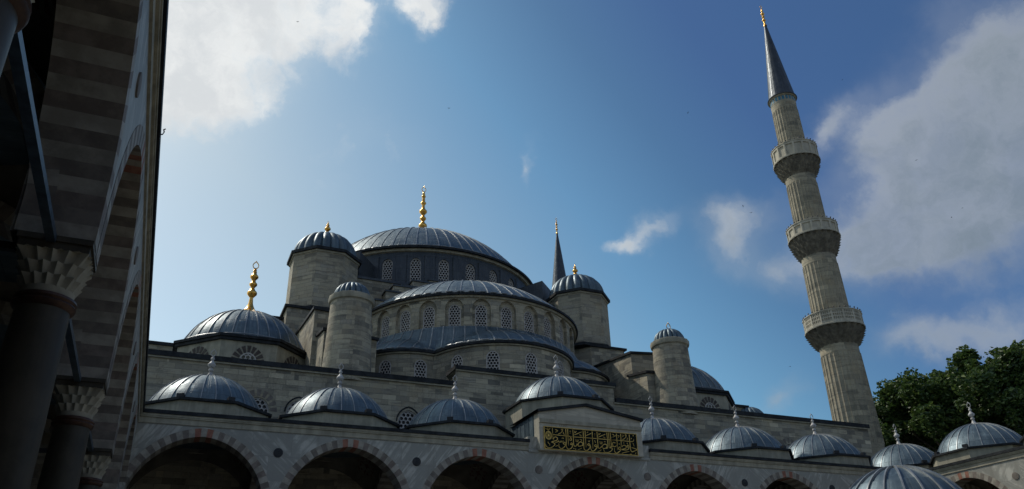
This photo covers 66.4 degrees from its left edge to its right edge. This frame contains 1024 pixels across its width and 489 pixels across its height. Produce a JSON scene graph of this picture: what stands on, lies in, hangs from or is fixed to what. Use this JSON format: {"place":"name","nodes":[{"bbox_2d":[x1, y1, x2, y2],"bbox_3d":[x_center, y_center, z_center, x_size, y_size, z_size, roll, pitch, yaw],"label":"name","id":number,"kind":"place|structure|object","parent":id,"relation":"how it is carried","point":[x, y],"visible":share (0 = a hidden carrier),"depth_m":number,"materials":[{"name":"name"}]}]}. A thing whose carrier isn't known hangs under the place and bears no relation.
{"place":"outdoors","nodes":[
{"label":"outdoors","id":0,"kind":"place"},
{"bbox_2d":[149,0,1023,419],"label":"sky","id":1,"kind":"structure","parent":0,"point":[513,118],"materials":[{"name":"blue"}]},
{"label":"courtyard floor","id":2,"kind":"structure","parent":0,"visible":0},
{"bbox_2d":[0,0,168,488],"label":"domed arcade","id":3,"kind":"object","parent":2,"relation":"on","point":[81,93],"visible":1,"depth_m":11.11,"materials":[{"name":"stone"}]},
{"bbox_2d":[30,187,873,488],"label":"mosque","id":4,"kind":"structure","parent":2,"relation":"on","point":[404,327],"depth_m":53.64,"materials":[{"name":"stone"}]},
{"bbox_2d":[189,346,208,354],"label":"window","id":5,"kind":"structure","parent":4,"relation":"in","point":[201,349],"depth_m":47.54,"materials":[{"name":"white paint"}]},
{"bbox_2d":[231,345,263,360],"bbox_3d":[-16.042,6.790,47.524,1.940,1.325,0.130,10,-30,-21],"label":"window","id":6,"kind":"structure","parent":4,"relation":"in","point":[250,355],"depth_m":47.58,"materials":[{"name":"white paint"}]},
{"bbox_2d":[250,389,276,412],"bbox_3d":[-13.726,8.647,42.131,2.078,1.656,0.268,10,-30,-21],"label":"window","id":7,"kind":"structure","parent":4,"relation":"in","point":[262,404],"depth_m":42.31,"materials":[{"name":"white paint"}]},
{"bbox_2d":[284,356,298,363],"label":"window","id":8,"kind":"structure","parent":4,"relation":"in","point":[296,361],"depth_m":49.49,"materials":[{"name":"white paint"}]},
{"bbox_2d":[284,396,301,413],"bbox_3d":[-11.747,9.078,42.861,1.500,1.467,0.280,10,-30,-21],"label":"window","id":9,"kind":"structure","parent":4,"relation":"in","point":[289,407],"depth_m":42.79,"materials":[{"name":"white paint"}]},
{"bbox_2d":[379,360,390,373],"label":"window","id":10,"kind":"structure","parent":4,"relation":"in","point":[385,366],"depth_m":51.65,"materials":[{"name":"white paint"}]},
{"bbox_2d":[381,316,389,337],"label":"window","id":11,"kind":"structure","parent":4,"relation":"in","point":[385,323],"depth_m":56.58,"materials":[{"name":"white paint"}]},
{"bbox_2d":[382,259,392,280],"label":"window","id":12,"kind":"structure","parent":4,"relation":"in","point":[387,267],"depth_m":67.10,"materials":[{"name":"white paint"}]},
{"bbox_2d":[400,310,410,332],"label":"window","id":13,"kind":"structure","parent":4,"relation":"in","point":[405,317],"depth_m":55.67,"materials":[{"name":"white paint"}]},
{"bbox_2d":[396,406,417,428],"bbox_3d":[-6.010,10.093,45.122,1.500,1.467,0.280,10,-30,-21],"label":"window","id":14,"kind":"structure","parent":4,"relation":"in","point":[405,417],"depth_m":45.15,"materials":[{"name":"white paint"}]},
{"bbox_2d":[410,258,420,280],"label":"window","id":15,"kind":"structure","parent":4,"relation":"in","point":[415,265],"depth_m":66.99,"materials":[{"name":"white paint"}]},
{"bbox_2d":[414,359,426,377],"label":"window","id":16,"kind":"structure","parent":4,"relation":"in","point":[420,367],"depth_m":51.70,"materials":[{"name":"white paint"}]},
{"bbox_2d":[423,306,434,327],"bbox_3d":[-5.825,5.163,55.094,0.860,1.682,0.170,-8,-28,12],"label":"window","id":17,"kind":"structure","parent":4,"relation":"in","point":[429,312],"depth_m":55.09,"materials":[{"name":"white paint"}]},
{"bbox_2d":[438,260,448,280],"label":"window","id":18,"kind":"structure","parent":4,"relation":"in","point":[443,264],"depth_m":67.43,"materials":[{"name":"white paint"}]},
{"bbox_2d":[448,304,460,325],"bbox_3d":[-4.006,5.003,54.881,0.860,1.682,0.170,-2,-27,1],"label":"window","id":19,"kind":"structure","parent":4,"relation":"in","point":[454,310],"depth_m":54.88,"materials":[{"name":"white paint"}]},
{"bbox_2d":[451,355,462,367],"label":"window","id":20,"kind":"structure","parent":4,"relation":"in","point":[457,359],"depth_m":51.16,"materials":[{"name":"white paint"}]},
{"bbox_2d":[466,264,474,280],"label":"window","id":21,"kind":"structure","parent":4,"relation":"in","point":[470,271],"depth_m":68.43,"materials":[{"name":"white paint"}]},
{"bbox_2d":[475,305,486,325],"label":"window","id":22,"kind":"structure","parent":4,"relation":"in","point":[480,311],"depth_m":55.02,"materials":[{"name":"white paint"}]},
{"bbox_2d":[486,351,499,369],"bbox_3d":[-1.226,7.578,50.450,0.860,1.502,0.170,-2,-27,0],"label":"window","id":23,"kind":"structure","parent":4,"relation":"in","point":[492,358],"depth_m":50.49,"materials":[{"name":"white paint"}]},
{"bbox_2d":[489,271,496,282],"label":"window","id":24,"kind":"structure","parent":4,"relation":"in","point":[492,275],"depth_m":69.83,"materials":[{"name":"white paint"}]},
{"bbox_2d":[501,307,511,328],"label":"window","id":25,"kind":"structure","parent":4,"relation":"in","point":[506,314],"depth_m":55.52,"materials":[{"name":"white paint"}]},
{"bbox_2d":[524,311,533,332],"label":"window","id":26,"kind":"structure","parent":4,"relation":"in","point":[528,317],"depth_m":56.36,"materials":[{"name":"white paint"}]},
{"bbox_2d":[525,352,537,373],"bbox_3d":[1.223,7.771,50.951,0.860,1.502,0.170,12,-30,-25],"label":"window","id":27,"kind":"structure","parent":4,"relation":"in","point":[531,360],"depth_m":50.96,"materials":[{"name":"white paint"}]},
{"bbox_2d":[544,317,550,338],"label":"window","id":28,"kind":"structure","parent":4,"relation":"in","point":[547,327],"depth_m":57.51,"materials":[{"name":"white paint"}]},
{"bbox_2d":[557,361,563,375],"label":"window","id":29,"kind":"structure","parent":4,"relation":"in","point":[561,369],"depth_m":52.67,"materials":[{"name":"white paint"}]},
{"bbox_2d":[559,325,562,343],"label":"window","id":30,"kind":"structure","parent":4,"relation":"in","point":[560,328],"depth_m":58.99,"materials":[{"name":"white paint"}]},
{"bbox_2d":[700,397,720,408],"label":"window","id":31,"kind":"structure","parent":4,"relation":"in","point":[705,398],"depth_m":59.87,"materials":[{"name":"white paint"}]},
{"bbox_2d":[780,438,793,447],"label":"window","id":32,"kind":"structure","parent":4,"relation":"in","point":[784,440],"depth_m":55.37,"materials":[{"name":"white paint"}]},
{"bbox_2d":[41,349,933,488],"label":"domed arcade","id":33,"kind":"object","parent":2,"relation":"on","point":[362,440],"visible":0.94,"depth_m":39.95,"materials":[{"name":"stone"}]},
{"bbox_2d":[543,425,638,455],"bbox_3d":[4.167,10.218,40.916,5.516,1.322,0.085,10,-30,-21],"label":"inscription panel","id":34,"kind":"object","parent":33,"relation":"attached to","point":[579,440],"visible":1,"depth_m":40.83,"materials":[{"name":"gold ceramic"}]},
{"bbox_2d":[760,5,884,454],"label":"minaret","id":35,"kind":"object","parent":2,"relation":"on","point":[834,326],"visible":0.99,"depth_m":67.91,"materials":[{"name":"stone"}]},
{"bbox_2d":[849,465,961,488],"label":"ablution fountain","id":36,"kind":"object","parent":2,"relation":"on","point":[901,477],"visible":1,"depth_m":22.53,"materials":[{"name":"metal"}]},
{"bbox_2d":[927,402,1023,488],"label":"domed arcade","id":37,"kind":"object","parent":2,"relation":"on","point":[975,455],"visible":0.98,"depth_m":47.38,"materials":[{"name":"stone"}]},
{"label":"ground","id":38,"kind":"structure","parent":0,"visible":0},
{"bbox_2d":[552,218,565,286],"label":"minaret","id":39,"kind":"object","parent":38,"relation":"on","point":[559,271],"visible":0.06,"depth_m":118.63,"materials":[{"name":"stone"}]},
{"bbox_2d":[873,339,1023,451],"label":"plane tree","id":40,"kind":"object","parent":38,"relation":"on","point":[930,411],"visible":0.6,"depth_m":63.94,"materials":[{"name":"green plant"}]}
]}

